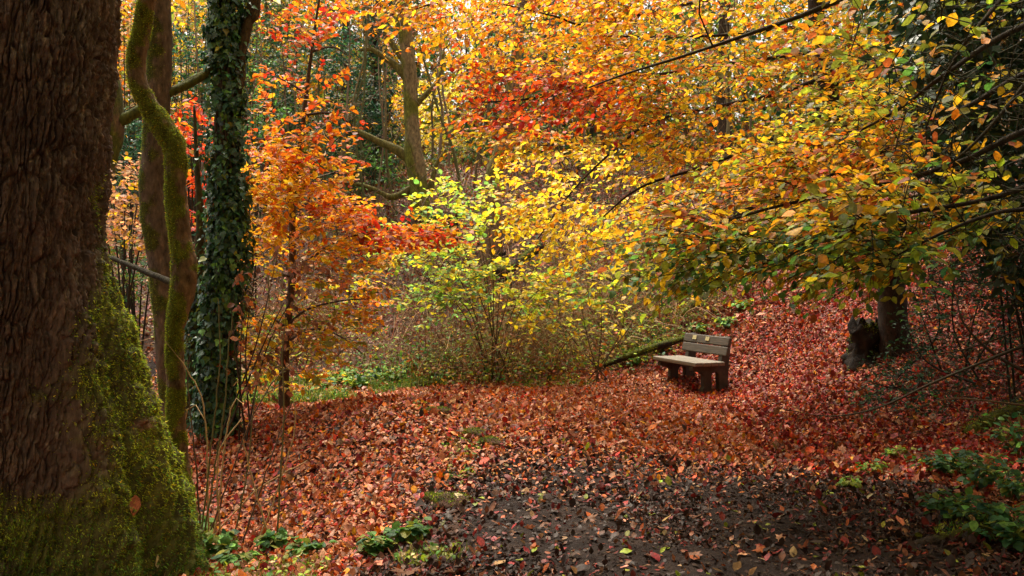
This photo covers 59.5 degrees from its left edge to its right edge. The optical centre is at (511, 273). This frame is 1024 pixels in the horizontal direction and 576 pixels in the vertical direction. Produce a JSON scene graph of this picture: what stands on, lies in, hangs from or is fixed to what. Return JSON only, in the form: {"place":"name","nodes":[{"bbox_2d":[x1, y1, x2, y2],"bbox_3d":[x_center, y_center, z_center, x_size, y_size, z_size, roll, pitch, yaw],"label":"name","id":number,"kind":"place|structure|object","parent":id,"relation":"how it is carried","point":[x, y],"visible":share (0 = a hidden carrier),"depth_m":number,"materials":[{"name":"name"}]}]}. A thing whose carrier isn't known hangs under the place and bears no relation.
{"place":"outdoors","nodes":[
{"label":"outdoors","id":0,"kind":"place"},
{"bbox_2d":[120,0,973,165],"label":"sky","id":1,"kind":"structure","parent":0,"point":[469,5],"materials":[{"name":"white"}]},
{"bbox_2d":[106,140,1023,575],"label":"ground","id":2,"kind":"structure","parent":0,"point":[362,349],"depth_m":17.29,"materials":[{"name":"plant"}]},
{"bbox_2d":[0,0,211,575],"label":"oak tree","id":3,"kind":"object","parent":2,"relation":"on","point":[88,451],"visible":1,"depth_m":5.61,"materials":[{"name":"brown plant"}]},
{"bbox_2d":[106,151,144,310],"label":"beech shrub","id":4,"kind":"object","parent":2,"relation":"on","point":[118,201],"visible":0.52,"depth_m":13.46,"materials":[{"name":"orange plant"}]},
{"bbox_2d":[117,0,135,312],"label":"beech shrub","id":5,"kind":"object","parent":2,"relation":"on","point":[127,7],"visible":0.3,"depth_m":17.96,"materials":[{"name":"orange plant"}]},
{"bbox_2d":[113,106,141,326],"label":"evergreen shrub","id":6,"kind":"object","parent":2,"relation":"on","point":[138,146],"visible":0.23,"depth_m":16.76,"materials":[{"name":"green plant"}]},
{"bbox_2d":[110,231,149,348],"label":"evergreen shrub","id":7,"kind":"object","parent":2,"relation":"on","point":[138,274],"visible":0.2,"depth_m":15.96,"materials":[{"name":"green plant"}]},
{"bbox_2d":[165,341,209,530],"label":"dry stalk","id":8,"kind":"object","parent":2,"relation":"on","point":[205,433],"visible":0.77,"depth_m":7.14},
{"bbox_2d":[171,0,207,244],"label":"beech shrub","id":9,"kind":"object","parent":2,"relation":"on","point":[202,2],"visible":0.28,"depth_m":21.82,"materials":[{"name":"orange plant"}]},
{"bbox_2d":[170,91,213,361],"bbox_3d":[-4.675,-0.465,12.954,1.253,4.519,2.754,0,0,-23],"label":"beech shrub","id":10,"kind":"object","parent":2,"relation":"on","point":[200,120],"visible":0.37,"depth_m":12.62,"materials":[{"name":"orange plant"}]},
{"bbox_2d":[171,4,213,241],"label":"evergreen shrub","id":11,"kind":"object","parent":2,"relation":"on","point":[188,52],"visible":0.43,"depth_m":18.96,"materials":[{"name":"green plant"}]},
{"bbox_2d":[106,0,279,220],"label":"leaning mossy tree","id":12,"kind":"object","parent":2,"relation":"on","point":[121,119],"visible":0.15,"depth_m":14.93,"materials":[{"name":"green plant"}]},
{"bbox_2d":[187,354,200,527],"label":"dry stalk","id":13,"kind":"object","parent":2,"relation":"on","point":[194,448],"visible":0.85,"depth_m":7.13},
{"bbox_2d":[184,106,204,425],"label":"ivy clad tree","id":14,"kind":"object","parent":2,"relation":"on","point":[191,324],"visible":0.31,"depth_m":10.53,"materials":[{"name":"green plant"}]},
{"bbox_2d":[109,0,299,520],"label":"crooked tree","id":15,"kind":"object","parent":2,"relation":"on","point":[181,282],"visible":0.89,"depth_m":7.14,"materials":[{"name":"green plant"}]},
{"bbox_2d":[172,1,248,199],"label":"sapling","id":16,"kind":"object","parent":2,"relation":"on","point":[202,168],"visible":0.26,"depth_m":18.34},
{"bbox_2d":[201,298,220,529],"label":"dry stalk","id":17,"kind":"object","parent":2,"relation":"on","point":[212,428],"visible":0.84,"depth_m":6.89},
{"bbox_2d":[117,0,306,196],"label":"woodland tree","id":18,"kind":"object","parent":2,"relation":"on","point":[176,68],"visible":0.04,"depth_m":33.78,"materials":[{"name":"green plant"}]},
{"bbox_2d":[202,530,230,557],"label":"nettle plant","id":19,"kind":"object","parent":2,"relation":"on","point":[209,538],"visible":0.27,"depth_m":6.73,"materials":[{"name":"green plant"}]},
{"bbox_2d":[204,315,232,530],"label":"dry stalk","id":20,"kind":"object","parent":2,"relation":"on","point":[220,433],"visible":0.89,"depth_m":7.02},
{"bbox_2d":[205,528,240,557],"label":"nettle plant","id":21,"kind":"object","parent":2,"relation":"on","point":[233,545],"visible":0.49,"depth_m":6.86,"materials":[{"name":"green plant"}]},
{"bbox_2d":[213,398,241,533],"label":"dry stalk","id":22,"kind":"object","parent":2,"relation":"on","point":[222,466],"visible":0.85,"depth_m":7.38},
{"bbox_2d":[216,419,241,534],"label":"dry stalk","id":23,"kind":"object","parent":2,"relation":"on","point":[217,478],"visible":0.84,"depth_m":7.14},
{"bbox_2d":[185,0,276,440],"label":"ivy clad tree","id":24,"kind":"object","parent":2,"relation":"on","point":[226,29],"visible":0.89,"depth_m":9.84,"materials":[{"name":"green plant"}]},
{"bbox_2d":[210,549,261,567],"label":"nettle plant","id":25,"kind":"object","parent":2,"relation":"on","point":[228,557],"visible":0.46,"depth_m":6.32,"materials":[{"name":"green plant"}]},
{"bbox_2d":[137,0,346,421],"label":"smooth barked tree","id":26,"kind":"object","parent":2,"relation":"on","point":[150,189],"visible":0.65,"depth_m":9.48,"materials":[{"name":"brown plant"}]},
{"bbox_2d":[233,384,255,538],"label":"dry stalk","id":27,"kind":"object","parent":2,"relation":"on","point":[247,466],"visible":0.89,"depth_m":7.26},
{"bbox_2d":[210,354,298,529],"bbox_3d":[-2.113,1.451,7.260,0.782,1.588,0.022,0,0,0],"label":"dry stalk","id":28,"kind":"object","parent":2,"relation":"on","point":[241,445],"visible":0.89,"depth_m":7.26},
{"bbox_2d":[210,7,311,235],"bbox_3d":[-6.307,-4.144,21.785,2.618,7.780,2.604,0,0,37],"label":"sapling","id":29,"kind":"object","parent":2,"relation":"on","point":[262,81],"visible":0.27,"depth_m":21.70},
{"bbox_2d":[241,37,291,318],"bbox_3d":[-5.173,-1.904,17.973,1.333,5.882,2.972,0,0,-19],"label":"evergreen shrub","id":30,"kind":"object","parent":2,"relation":"on","point":[258,120],"visible":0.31,"depth_m":17.98,"materials":[{"name":"green plant"}]},
{"bbox_2d":[242,401,292,543],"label":"dry stalk","id":31,"kind":"object","parent":2,"relation":"on","point":[263,480],"visible":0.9,"depth_m":7.02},
{"bbox_2d":[253,526,295,550],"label":"nettle plant","id":32,"kind":"object","parent":2,"relation":"on","point":[268,538],"visible":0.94,"depth_m":6.70,"materials":[{"name":"green plant"}]},
{"bbox_2d":[241,0,309,203],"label":"evergreen shrub","id":33,"kind":"object","parent":2,"relation":"on","point":[279,9],"visible":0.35,"depth_m":26.64,"materials":[{"name":"green plant"}]},
{"bbox_2d":[260,398,295,534],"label":"dry stalk","id":34,"kind":"object","parent":2,"relation":"on","point":[282,472],"visible":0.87,"depth_m":7.02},
{"bbox_2d":[276,324,285,532],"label":"dry stalk","id":35,"kind":"object","parent":2,"relation":"on","point":[282,437],"visible":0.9,"depth_m":6.89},
{"bbox_2d":[216,228,351,446],"bbox_3d":[-2.436,0.683,9.582,1.335,2.299,1.684,0,0,-25],"label":"withered sapling","id":36,"kind":"object","parent":2,"relation":"on","point":[249,303],"visible":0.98,"depth_m":9.42,"materials":[{"name":"brown plant"}]},
{"bbox_2d":[121,0,457,185],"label":"woodland tree","id":37,"kind":"object","parent":2,"relation":"on","point":[273,46],"visible":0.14,"depth_m":35.93,"materials":[{"name":"orange plant"}]},
{"bbox_2d":[249,6,337,326],"bbox_3d":[-5.215,-2.336,17.693,3.137,7.339,2.840,0,0,20],"label":"sapling","id":38,"kind":"object","parent":2,"relation":"on","point":[267,264],"visible":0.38,"depth_m":17.51,"materials":[{"name":"wood"}]},
{"bbox_2d":[248,14,348,215],"bbox_3d":[-5.863,-3.929,23.154,3.406,5.912,2.704,0,0,0],"label":"sapling","id":39,"kind":"object","parent":2,"relation":"on","point":[287,125],"visible":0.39,"depth_m":23.08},
{"bbox_2d":[250,0,358,320],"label":"sapling","id":40,"kind":"object","parent":2,"relation":"on","point":[296,132],"visible":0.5,"depth_m":17.97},
{"bbox_2d":[285,535,336,557],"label":"nettle plant","id":41,"kind":"object","parent":2,"relation":"on","point":[305,546],"visible":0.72,"depth_m":6.10,"materials":[{"name":"green plant"}]},
{"bbox_2d":[253,16,387,205],"bbox_3d":[-5.404,-4.565,24.918,4.172,5.503,3.773,0,0,0],"label":"evergreen shrub","id":42,"kind":"object","parent":2,"relation":"on","point":[340,59],"visible":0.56,"depth_m":24.61,"materials":[{"name":"green plant"}]},
{"bbox_2d":[265,0,387,256],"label":"sapling","id":43,"kind":"object","parent":2,"relation":"on","point":[333,97],"visible":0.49,"depth_m":20.72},
{"bbox_2d":[310,371,345,390],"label":"bramble plant","id":44,"kind":"object","parent":2,"relation":"on","point":[333,378],"visible":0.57,"depth_m":13.63,"materials":[{"name":"green plant"}]},
{"bbox_2d":[272,1,394,215],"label":"sapling","id":45,"kind":"object","parent":2,"relation":"on","point":[321,144],"visible":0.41,"depth_m":23.63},
{"bbox_2d":[191,0,478,176],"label":"woodland tree","id":46,"kind":"object","parent":2,"relation":"on","point":[344,38],"visible":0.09,"depth_m":39.78,"materials":[{"name":"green plant"}]},
{"bbox_2d":[193,0,478,408],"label":"young beech tree","id":47,"kind":"object","parent":2,"relation":"on","point":[421,237],"visible":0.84,"depth_m":10.87,"materials":[{"name":"orange plant"}]},
{"bbox_2d":[254,0,434,243],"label":"sapling","id":48,"kind":"object","parent":2,"relation":"on","point":[344,134],"visible":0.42,"depth_m":21.41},
{"bbox_2d":[298,8,397,206],"bbox_3d":[-4.142,-4.303,23.789,2.712,5.627,2.992,0,0,31],"label":"sapling","id":49,"kind":"object","parent":2,"relation":"on","point":[347,108],"visible":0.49,"depth_m":23.63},
{"bbox_2d":[311,45,404,186],"bbox_3d":[-4.494,-4.697,27.037,3.166,4.818,4.115,0,0,0],"label":"evergreen shrub","id":50,"kind":"object","parent":2,"relation":"on","point":[399,137],"visible":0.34,"depth_m":26.06,"materials":[{"name":"green plant"}]},
{"bbox_2d":[337,372,378,388],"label":"bramble plant","id":51,"kind":"object","parent":2,"relation":"on","point":[359,381],"visible":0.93,"depth_m":13.68,"materials":[{"name":"green plant"}]},
{"bbox_2d":[336,0,389,204],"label":"sapling","id":52,"kind":"object","parent":2,"relation":"on","point":[355,125],"visible":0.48,"depth_m":23.86,"materials":[{"name":"wood"}]},
{"bbox_2d":[325,1,403,215],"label":"sapling","id":53,"kind":"object","parent":2,"relation":"on","point":[377,200],"visible":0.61,"depth_m":22.36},
{"bbox_2d":[332,142,408,206],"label":"evergreen shrub","id":54,"kind":"object","parent":2,"relation":"on","point":[380,168],"visible":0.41,"depth_m":23.26,"materials":[{"name":"green plant"}]},
{"bbox_2d":[355,530,395,555],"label":"nettle plant","id":55,"kind":"object","parent":2,"relation":"on","point":[377,544],"visible":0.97,"depth_m":5.75,"materials":[{"name":"green plant"}]},
{"bbox_2d":[147,369,603,575],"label":"grass","id":56,"kind":"structure","parent":2,"relation":"on","point":[310,396],"depth_m":12.41,"materials":[{"name":"green plant"}]},
{"bbox_2d":[351,0,400,184],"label":"ivy clad tree","id":57,"kind":"object","parent":2,"relation":"on","point":[375,43],"visible":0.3,"depth_m":26.79,"materials":[{"name":"green plant"}]},
{"bbox_2d":[309,1,451,198],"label":"sapling","id":58,"kind":"object","parent":2,"relation":"on","point":[386,71],"visible":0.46,"depth_m":23.61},
{"bbox_2d":[363,75,404,154],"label":"sunlit shrub","id":59,"kind":"object","parent":2,"relation":"on","point":[397,101],"visible":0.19,"depth_m":32.67,"materials":[{"name":"yellow plant"}]},
{"bbox_2d":[321,0,456,232],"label":"sapling","id":60,"kind":"object","parent":2,"relation":"on","point":[360,172],"visible":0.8,"depth_m":21.25,"materials":[{"name":"wood"}]},
{"bbox_2d":[297,0,489,220],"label":"mossy tree","id":61,"kind":"object","parent":2,"relation":"on","point":[406,71],"visible":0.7,"depth_m":21.87,"materials":[{"name":"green plant"}]},
{"bbox_2d":[338,0,455,210],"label":"sapling","id":62,"kind":"object","parent":2,"relation":"on","point":[387,166],"visible":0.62,"depth_m":22.58,"materials":[{"name":"wood"}]},
{"bbox_2d":[383,516,432,545],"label":"nettle plant","id":63,"kind":"object","parent":2,"relation":"on","point":[411,531],"visible":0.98,"depth_m":5.93,"materials":[{"name":"green plant"}]},
{"bbox_2d":[388,16,487,184],"bbox_3d":[-1.585,-5.070,24.065,3.198,5.903,3.548,0,0,-42],"label":"sapling","id":64,"kind":"object","parent":2,"relation":"on","point":[447,133],"visible":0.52,"depth_m":24.29,"materials":[{"name":"wood"}]},
{"bbox_2d":[393,4,497,168],"bbox_3d":[-2.071,-6.504,27.836,3.314,7.028,3.813,0,0,0],"label":"sapling","id":65,"kind":"object","parent":2,"relation":"on","point":[450,132],"visible":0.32,"depth_m":27.50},
{"bbox_2d":[413,8,479,184],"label":"sapling","id":66,"kind":"object","parent":2,"relation":"on","point":[441,133],"visible":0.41,"depth_m":24.66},
{"bbox_2d":[418,72,486,164],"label":"sunlit shrub","id":67,"kind":"object","parent":2,"relation":"on","point":[449,106],"visible":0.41,"depth_m":32.76,"materials":[{"name":"yellow plant"}]},
{"bbox_2d":[431,491,475,510],"bbox_3d":[-0.434,1.735,6.747,0.377,0.197,0.311,0,0,0],"label":"mossy stone","id":68,"kind":"object","parent":2,"relation":"on","point":[450,500],"visible":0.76,"depth_m":6.68,"materials":[{"name":"stone"}]},
{"bbox_2d":[141,146,770,388],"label":"undergrowth","id":69,"kind":"object","parent":2,"relation":"on","point":[553,347],"visible":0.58,"depth_m":15.59,"materials":[{"name":"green plant"}]},
{"bbox_2d":[106,70,824,311],"bbox_3d":[-1.908,-2.367,23.368,25.048,6.555,13.461,0,0,0],"label":"thicket","id":70,"kind":"object","parent":2,"relation":"on","point":[531,193],"visible":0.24,"depth_m":22.77,"materials":[{"name":"brown plant"}]},
{"bbox_2d":[424,136,518,170],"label":"evergreen shrub","id":71,"kind":"object","parent":2,"relation":"on","point":[469,155],"visible":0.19,"depth_m":28.55,"materials":[{"name":"green plant"}]},
{"bbox_2d":[458,426,488,438],"bbox_3d":[-0.369,1.528,8.493,0.310,0.165,0.222,0,0,0],"label":"mossy stone","id":72,"kind":"object","parent":2,"relation":"on","point":[476,431],"visible":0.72,"depth_m":8.46,"materials":[{"name":"stone"}]},
{"bbox_2d":[463,0,528,186],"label":"sapling","id":73,"kind":"object","parent":2,"relation":"on","point":[478,154],"visible":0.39,"depth_m":24.28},
{"bbox_2d":[365,167,633,381],"bbox_3d":[-0.261,0.069,14.391,4.384,3.559,3.114,0,0,0],"label":"hazel bush","id":74,"kind":"object","parent":2,"relation":"on","point":[479,288],"visible":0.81,"depth_m":14.11,"materials":[{"name":"yellow plant"}]},
{"bbox_2d":[304,0,704,265],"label":"leaning tree","id":75,"kind":"object","parent":2,"relation":"on","point":[490,171],"visible":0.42,"depth_m":19.85,"materials":[{"name":"yellow plant"}]},
{"bbox_2d":[480,240,543,277],"bbox_3d":[-0.004,-0.303,18.069,1.476,0.854,0.306,0,0,-27],"label":"fallen log","id":76,"kind":"object","parent":2,"relation":"on","point":[520,258],"visible":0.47,"depth_m":18.06,"materials":[{"name":"brown wood"}]},
{"bbox_2d":[350,0,711,158],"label":"woodland tree","id":77,"kind":"object","parent":2,"relation":"on","point":[564,13],"visible":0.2,"depth_m":34.00,"materials":[{"name":"orange plant"}]},
{"bbox_2d":[466,22,653,180],"bbox_3d":[1.504,-5.169,26.968,5.998,5.287,4.208,0,0,0],"label":"tree","id":78,"kind":"object","parent":2,"relation":"on","point":[553,127],"visible":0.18,"depth_m":27.02,"materials":[{"name":"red plant"}]},
{"bbox_2d":[115,0,1023,182],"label":"woodland","id":79,"kind":"object","parent":2,"relation":"on","point":[752,91],"visible":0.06,"depth_m":44.64,"materials":[{"name":"orange plant"}]},
{"bbox_2d":[497,265,646,382],"bbox_3d":[0.989,0.800,14.157,2.467,1.908,1.825,0,0,0],"label":"yellow leafed shrub","id":80,"kind":"object","parent":2,"relation":"on","point":[584,323],"visible":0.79,"depth_m":14.19,"materials":[{"name":"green plant"}]},
{"bbox_2d":[594,331,684,369],"bbox_3d":[2.249,1.320,15.198,1.953,0.665,0.276,0,0,-23],"label":"fallen log","id":81,"kind":"object","parent":2,"relation":"on","point":[650,347],"visible":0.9,"depth_m":15.15,"materials":[{"name":"green wood"}]},
{"bbox_2d":[335,0,945,360],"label":"beech tree","id":82,"kind":"object","parent":2,"relation":"on","point":[827,80],"visible":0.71,"depth_m":11.29,"materials":[{"name":"orange plant"}]},
{"bbox_2d":[653,333,731,392],"bbox_3d":[2.892,1.532,14.313,0.729,1.080,1.240,0,0,-22],"label":"park bench","id":83,"kind":"object","parent":2,"relation":"on","point":[689,363],"visible":0.86,"depth_m":14.04,"materials":[{"name":"brown wood"}]},
{"bbox_2d":[636,0,762,228],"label":"sapling","id":84,"kind":"object","parent":2,"relation":"on","point":[687,200],"visible":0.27,"depth_m":21.00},
{"bbox_2d":[675,281,740,320],"bbox_3d":[3.909,0.379,17.237,2.246,1.098,0.312,0,0,-36],"label":"fallen log","id":85,"kind":"object","parent":2,"relation":"on","point":[691,303],"visible":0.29,"depth_m":16.78,"materials":[{"name":"green wood"}]},
{"bbox_2d":[532,0,892,155],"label":"woodland tree","id":86,"kind":"object","parent":2,"relation":"on","point":[722,122],"visible":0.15,"depth_m":32.90,"materials":[{"name":"orange plant"}]},
{"bbox_2d":[689,4,768,161],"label":"sapling","id":87,"kind":"object","parent":2,"relation":"on","point":[728,122],"visible":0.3,"depth_m":30.19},
{"bbox_2d":[704,1,797,157],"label":"sapling","id":88,"kind":"object","parent":2,"relation":"on","point":[750,124],"visible":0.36,"depth_m":26.89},
{"bbox_2d":[576,0,1023,326],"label":"beech tree","id":89,"kind":"object","parent":2,"relation":"on","point":[843,224],"visible":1,"depth_m":6.06,"materials":[{"name":"yellow plant"}]},
{"bbox_2d":[835,474,862,487],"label":"weed","id":90,"kind":"object","parent":2,"relation":"on","point":[856,482],"visible":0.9,"depth_m":7.06,"materials":[{"name":"green plant"}]},
{"bbox_2d":[840,313,879,371],"bbox_3d":[4.959,0.989,12.420,0.832,0.875,0.713,0,0,0],"label":"tree stump","id":91,"kind":"object","parent":2,"relation":"on","point":[863,339],"visible":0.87,"depth_m":12.26,"materials":[{"name":"wood"}]},
{"bbox_2d":[740,0,983,141],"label":"woodland tree","id":92,"kind":"object","parent":2,"relation":"on","point":[742,110],"visible":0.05,"depth_m":30.81,"materials":[{"name":"yellow plant"}]},
{"bbox_2d":[855,458,889,472],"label":"weed","id":93,"kind":"object","parent":2,"relation":"on","point":[874,467],"visible":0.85,"depth_m":7.58,"materials":[{"name":"green plant"}]},
{"bbox_2d":[760,344,1023,436],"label":"bare branch","id":94,"kind":"object","parent":2,"relation":"on","point":[1002,354],"visible":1,"depth_m":8.27,"materials":[{"name":"wood"}]},
{"bbox_2d":[881,445,916,458],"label":"weed","id":95,"kind":"object","parent":2,"relation":"on","point":[891,453],"visible":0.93,"depth_m":8.20,"materials":[{"name":"green plant"}]},
{"bbox_2d":[844,236,1023,431],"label":"bare shrub","id":96,"kind":"object","parent":2,"relation":"on","point":[942,316],"visible":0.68,"depth_m":9.99,"materials":[{"name":"brown plant"}]},
{"bbox_2d":[883,318,1023,382],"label":"bare branch","id":97,"kind":"object","parent":96,"relation":"attached to","point":[969,348],"visible":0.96,"depth_m":8.71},
{"bbox_2d":[846,0,1023,402],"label":"yew tree","id":98,"kind":"object","parent":2,"relation":"on","point":[1017,173],"visible":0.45,"depth_m":8.29,"materials":[{"name":"green plant"}]},
{"bbox_2d":[906,448,966,473],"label":"bramble plant","id":99,"kind":"object","parent":2,"relation":"on","point":[943,468],"visible":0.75,"depth_m":7.15,"materials":[{"name":"green plant"}]},
{"bbox_2d":[915,486,981,520],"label":"bramble plant","id":100,"kind":"object","parent":2,"relation":"on","point":[939,504],"visible":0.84,"depth_m":5.88,"materials":[{"name":"green plant"}]},
{"bbox_2d":[877,377,1023,436],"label":"bare branch","id":101,"kind":"object","parent":2,"relation":"on","point":[981,399],"visible":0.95,"depth_m":8.70,"materials":[{"name":"wood"}]},
{"bbox_2d":[906,508,1023,545],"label":"plant","id":102,"kind":"object","parent":2,"relation":"on","point":[935,539],"visible":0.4,"depth_m":5.36,"materials":[{"name":"green plant"}]},
{"bbox_2d":[925,446,1015,489],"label":"bramble plant","id":103,"kind":"object","parent":2,"relation":"on","point":[981,482],"visible":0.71,"depth_m":6.55,"materials":[{"name":"green plant"}]},
{"bbox_2d":[919,288,1023,392],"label":"bare branch","id":104,"kind":"object","parent":2,"relation":"on","point":[994,354],"visible":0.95,"depth_m":8.51,"materials":[{"name":"wood"}]},
{"bbox_2d":[944,493,1023,528],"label":"bramble plant","id":105,"kind":"object","parent":2,"relation":"on","point":[987,508],"visible":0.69,"depth_m":5.43,"materials":[{"name":"green plant"}]},
{"bbox_2d":[955,394,1023,434],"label":"fallen log","id":106,"kind":"object","parent":2,"relation":"on","point":[996,414],"visible":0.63,"depth_m":9.35,"materials":[{"name":"green wood"}]},
{"bbox_2d":[960,450,1023,501],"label":"bramble plant","id":107,"kind":"object","parent":2,"relation":"on","point":[1006,486],"visible":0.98,"depth_m":6.18,"materials":[{"name":"green plant"}]},
{"bbox_2d":[962,509,1023,553],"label":"bramble plant","id":108,"kind":"object","parent":2,"relation":"on","point":[1015,527],"visible":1,"depth_m":5.12,"materials":[{"name":"green plant"}]},
{"bbox_2d":[973,411,1023,454],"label":"bramble plant","id":109,"kind":"object","parent":2,"relation":"on","point":[1001,435],"visible":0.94,"depth_m":7.64,"materials":[{"name":"green plant"}]},
{"bbox_2d":[144,357,1023,575],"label":"path","id":110,"kind":"structure","parent":0,"point":[669,565],"depth_m":5.75,"materials":[{"name":"soil"}]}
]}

